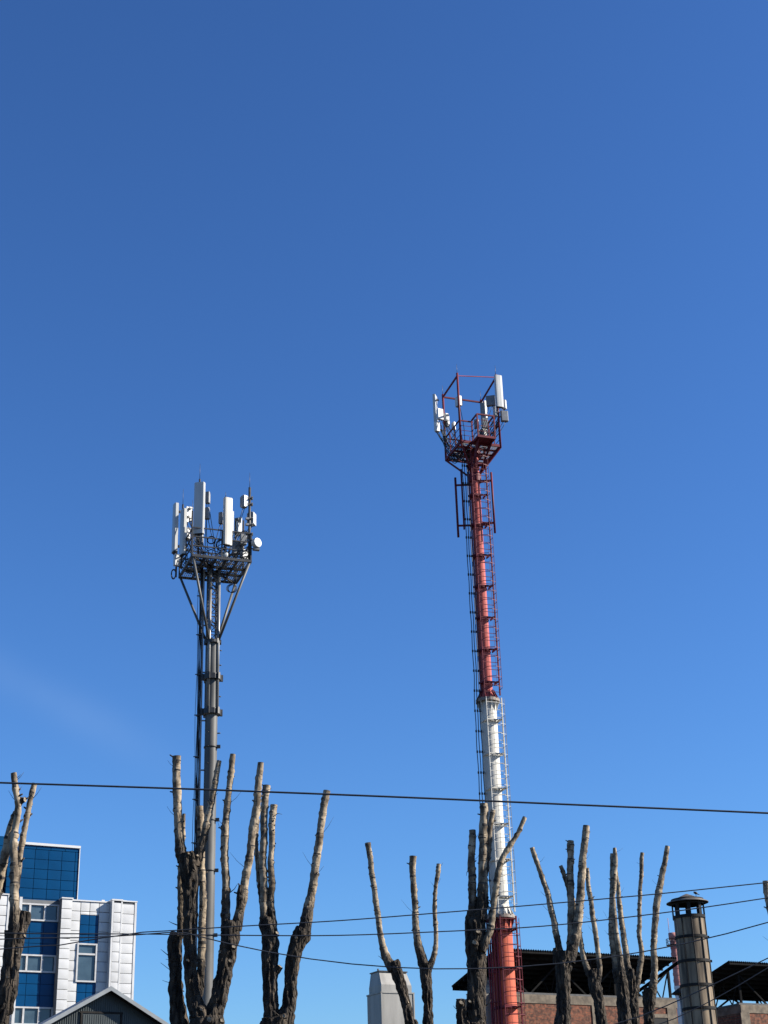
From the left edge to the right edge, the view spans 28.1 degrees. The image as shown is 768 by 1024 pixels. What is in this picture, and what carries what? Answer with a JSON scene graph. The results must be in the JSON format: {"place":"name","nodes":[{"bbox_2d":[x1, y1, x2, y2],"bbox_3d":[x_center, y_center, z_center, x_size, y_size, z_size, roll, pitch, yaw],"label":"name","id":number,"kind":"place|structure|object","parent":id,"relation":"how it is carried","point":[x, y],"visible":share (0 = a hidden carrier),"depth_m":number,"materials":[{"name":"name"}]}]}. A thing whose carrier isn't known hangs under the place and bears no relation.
{"place":"outdoors","nodes":[
{"label":"outdoors","id":0,"kind":"place"},
{"bbox_2d":[0,836,137,1023],"bbox_3d":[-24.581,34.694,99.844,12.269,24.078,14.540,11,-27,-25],"label":"office building","id":1,"kind":"structure","parent":0,"point":[53,980],"depth_m":97.85,"materials":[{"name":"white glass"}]},
{"bbox_2d":[14,1006,52,1023],"bbox_3d":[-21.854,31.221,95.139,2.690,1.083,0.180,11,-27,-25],"label":"window","id":2,"kind":"structure","parent":1,"relation":"in","point":[23,1015],"depth_m":95.17,"materials":[{"name":"clear glass"}]},
{"bbox_2d":[19,954,55,972],"bbox_3d":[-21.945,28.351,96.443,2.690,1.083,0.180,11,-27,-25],"label":"window","id":3,"kind":"structure","parent":1,"relation":"in","point":[34,963],"depth_m":96.52,"materials":[{"name":"clear glass"}]},
{"bbox_2d":[22,903,58,921],"bbox_3d":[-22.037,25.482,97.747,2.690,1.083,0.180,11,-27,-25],"label":"window","id":4,"kind":"structure","parent":1,"relation":"in","point":[39,912],"depth_m":97.88,"materials":[{"name":"clear glass"}]},
{"bbox_2d":[75,943,97,982],"bbox_3d":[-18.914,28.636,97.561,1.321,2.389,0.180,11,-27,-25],"label":"window","id":5,"kind":"structure","parent":1,"relation":"in","point":[86,958],"depth_m":97.57,"materials":[{"name":"clear glass"}]},
{"bbox_2d":[39,986,168,1023],"bbox_3d":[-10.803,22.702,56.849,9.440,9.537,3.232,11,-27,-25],"label":"gabled shed","id":6,"kind":"structure","parent":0,"point":[110,1005],"depth_m":57.57,"materials":[{"name":"metal"}]},
{"bbox_2d":[0,782,767,813],"bbox_3d":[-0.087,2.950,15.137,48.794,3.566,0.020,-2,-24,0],"label":"overhead wire","id":7,"kind":"object","parent":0,"point":[384,796],"visible":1,"depth_m":15.19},
{"bbox_2d":[0,882,767,949],"bbox_3d":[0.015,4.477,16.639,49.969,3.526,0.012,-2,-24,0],"label":"overhead wire","id":8,"kind":"object","parent":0,"point":[381,917],"visible":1,"depth_m":16.67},
{"bbox_2d":[0,922,767,968],"bbox_3d":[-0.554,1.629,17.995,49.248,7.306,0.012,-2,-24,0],"label":"overhead wire","id":9,"kind":"object","parent":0,"point":[390,966],"visible":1,"depth_m":16.56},
{"bbox_2d":[0,897,767,935],"bbox_3d":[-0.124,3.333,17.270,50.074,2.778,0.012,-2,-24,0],"label":"overhead wire","id":10,"kind":"object","parent":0,"point":[400,933],"visible":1,"depth_m":16.72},
{"bbox_2d":[0,0,767,1023],"label":"sky","id":11,"kind":"structure","parent":0,"point":[243,242],"materials":[{"name":"blue"}]},
{"bbox_2d":[615,958,767,1023],"bbox_3d":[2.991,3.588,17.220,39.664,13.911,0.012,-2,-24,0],"label":"overhead wire","id":12,"kind":"object","parent":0,"point":[690,994],"visible":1,"depth_m":16.48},
{"bbox_2d":[659,967,767,1023],"bbox_3d":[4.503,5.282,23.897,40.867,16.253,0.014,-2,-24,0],"label":"overhead wire","id":13,"kind":"object","parent":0,"point":[714,998],"visible":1,"depth_m":22.98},
{"label":"ground","id":14,"kind":"structure","parent":0,"visible":0},
{"bbox_2d":[0,772,41,1023],"bbox_3d":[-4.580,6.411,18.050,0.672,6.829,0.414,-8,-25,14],"label":"pollarded tree","id":15,"kind":"object","parent":14,"relation":"on","point":[19,920],"visible":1,"depth_m":18.73,"materials":[{"name":"brown plant"}]},
{"bbox_2d":[161,753,265,1023],"bbox_3d":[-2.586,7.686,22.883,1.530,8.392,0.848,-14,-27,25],"label":"pollarded tree","id":16,"kind":"object","parent":14,"relation":"on","point":[191,878],"visible":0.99,"depth_m":23.62,"materials":[{"name":"brown plant"}]},
{"bbox_2d":[171,479,261,1015],"bbox_3d":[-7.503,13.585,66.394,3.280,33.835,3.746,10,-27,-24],"label":"grey cell mast","id":17,"kind":"object","parent":14,"relation":"on","point":[211,711],"visible":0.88,"depth_m":70.37,"materials":[{"name":"metal"}]},
{"bbox_2d":[254,784,331,1023],"bbox_3d":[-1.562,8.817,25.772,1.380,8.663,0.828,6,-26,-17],"label":"pollarded tree","id":18,"kind":"object","parent":14,"relation":"on","point":[273,1013],"visible":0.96,"depth_m":26.39,"materials":[{"name":"brown plant"}]},
{"bbox_2d":[366,969,414,1023],"bbox_3d":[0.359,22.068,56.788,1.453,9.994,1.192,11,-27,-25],"label":"ventilation shaft","id":19,"kind":"object","parent":14,"relation":"on","point":[383,1003],"visible":0.75,"depth_m":57.93,"materials":[{"name":"metal"}]},
{"bbox_2d":[365,842,417,1023],"bbox_3d":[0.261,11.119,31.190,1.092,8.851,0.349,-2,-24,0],"label":"pollarded tree","id":20,"kind":"object","parent":14,"relation":"on","point":[397,975],"visible":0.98,"depth_m":31.93,"materials":[{"name":"brown plant"}]},
{"bbox_2d":[403,855,442,1023],"bbox_3d":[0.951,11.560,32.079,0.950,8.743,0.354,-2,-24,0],"label":"pollarded tree","id":21,"kind":"object","parent":14,"relation":"on","point":[426,981],"visible":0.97,"depth_m":33.04,"materials":[{"name":"brown plant"}]},
{"bbox_2d":[433,370,525,1023],"bbox_3d":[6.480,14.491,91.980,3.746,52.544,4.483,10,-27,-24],"label":"red white mast","id":22,"kind":"object","parent":14,"relation":"on","point":[503,997],"visible":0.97,"depth_m":93.96,"materials":[{"name":"metal"}]},
{"bbox_2d":[466,977,493,1023],"bbox_3d":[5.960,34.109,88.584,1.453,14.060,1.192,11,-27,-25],"label":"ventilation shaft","id":23,"kind":"object","parent":14,"relation":"on","point":[488,1013],"visible":0.25,"depth_m":90.41,"materials":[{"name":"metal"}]},
{"bbox_2d":[454,803,526,1023],"bbox_3d":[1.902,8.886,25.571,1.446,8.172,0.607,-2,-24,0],"label":"pollarded tree","id":24,"kind":"object","parent":14,"relation":"on","point":[473,1011],"visible":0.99,"depth_m":26.37,"materials":[{"name":"brown plant"}]},
{"bbox_2d":[530,825,589,1023],"bbox_3d":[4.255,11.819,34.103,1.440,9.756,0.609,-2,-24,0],"label":"pollarded tree","id":25,"kind":"object","parent":14,"relation":"on","point":[575,912],"visible":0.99,"depth_m":35.19,"materials":[{"name":"brown plant"}]},
{"bbox_2d":[452,948,677,1023],"bbox_3d":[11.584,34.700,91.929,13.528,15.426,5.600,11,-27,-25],"label":"brick workshop","id":26,"kind":"structure","parent":14,"relation":"on","point":[538,984],"depth_m":93.42,"materials":[{"name":"brick"}]},
{"bbox_2d":[574,868,607,1023],"bbox_3d":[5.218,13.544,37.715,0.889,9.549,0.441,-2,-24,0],"label":"pollarded tree","id":27,"kind":"object","parent":14,"relation":"on","point":[594,975],"visible":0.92,"depth_m":38.56,"materials":[{"name":"brown plant"}]},
{"bbox_2d":[605,848,631,1023],"bbox_3d":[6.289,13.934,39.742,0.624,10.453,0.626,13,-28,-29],"label":"pollarded tree","id":28,"kind":"object","parent":14,"relation":"on","point":[622,994],"visible":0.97,"depth_m":40.62,"materials":[{"name":"brown plant"}]},
{"bbox_2d":[616,852,643,1023],"bbox_3d":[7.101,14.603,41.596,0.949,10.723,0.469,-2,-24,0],"label":"pollarded tree","id":29,"kind":"object","parent":14,"relation":"on","point":[633,977],"visible":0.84,"depth_m":42.65,"materials":[{"name":"brown plant"}]},
{"bbox_2d":[642,845,669,1023],"bbox_3d":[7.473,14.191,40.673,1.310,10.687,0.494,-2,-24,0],"label":"pollarded tree","id":30,"kind":"object","parent":14,"relation":"on","point":[649,993],"visible":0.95,"depth_m":41.60,"materials":[{"name":"brown plant"}]},
{"bbox_2d":[666,918,681,1023],"bbox_3d":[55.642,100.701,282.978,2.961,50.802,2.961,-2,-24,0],"label":"banded chimney","id":31,"kind":"object","parent":14,"relation":"on","point":[672,941],"visible":0.4,"depth_m":288.92,"materials":[{"name":"red metal"}]},
{"bbox_2d":[671,987,683,1023],"bbox_3d":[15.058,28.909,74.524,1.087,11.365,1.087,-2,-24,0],"label":"hooded vent pipe","id":32,"kind":"object","parent":14,"relation":"on","point":[677,991],"visible":0.25,"depth_m":76.48,"materials":[{"name":"metal"}]},
{"bbox_2d":[666,894,717,1023],"bbox_3d":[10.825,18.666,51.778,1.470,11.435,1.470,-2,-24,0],"label":"metal chimney","id":33,"kind":"object","parent":14,"relation":"on","point":[694,961],"visible":0.97,"depth_m":52.79,"materials":[{"name":"grey metal"}]},
{"bbox_2d":[678,961,767,1023],"bbox_3d":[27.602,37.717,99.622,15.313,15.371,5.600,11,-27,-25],"label":"brick workshop","id":34,"kind":"structure","parent":14,"relation":"on","point":[754,988],"depth_m":98.85,"materials":[{"name":"brick"}]},
{"bbox_2d":[763,880,767,937],"bbox_3d":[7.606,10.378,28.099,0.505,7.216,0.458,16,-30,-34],"label":"pollarded tree","id":35,"kind":"object","parent":14,"relation":"on","point":[765,889],"visible":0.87,"depth_m":29.49,"materials":[{"name":"brown plant"}]}
]}

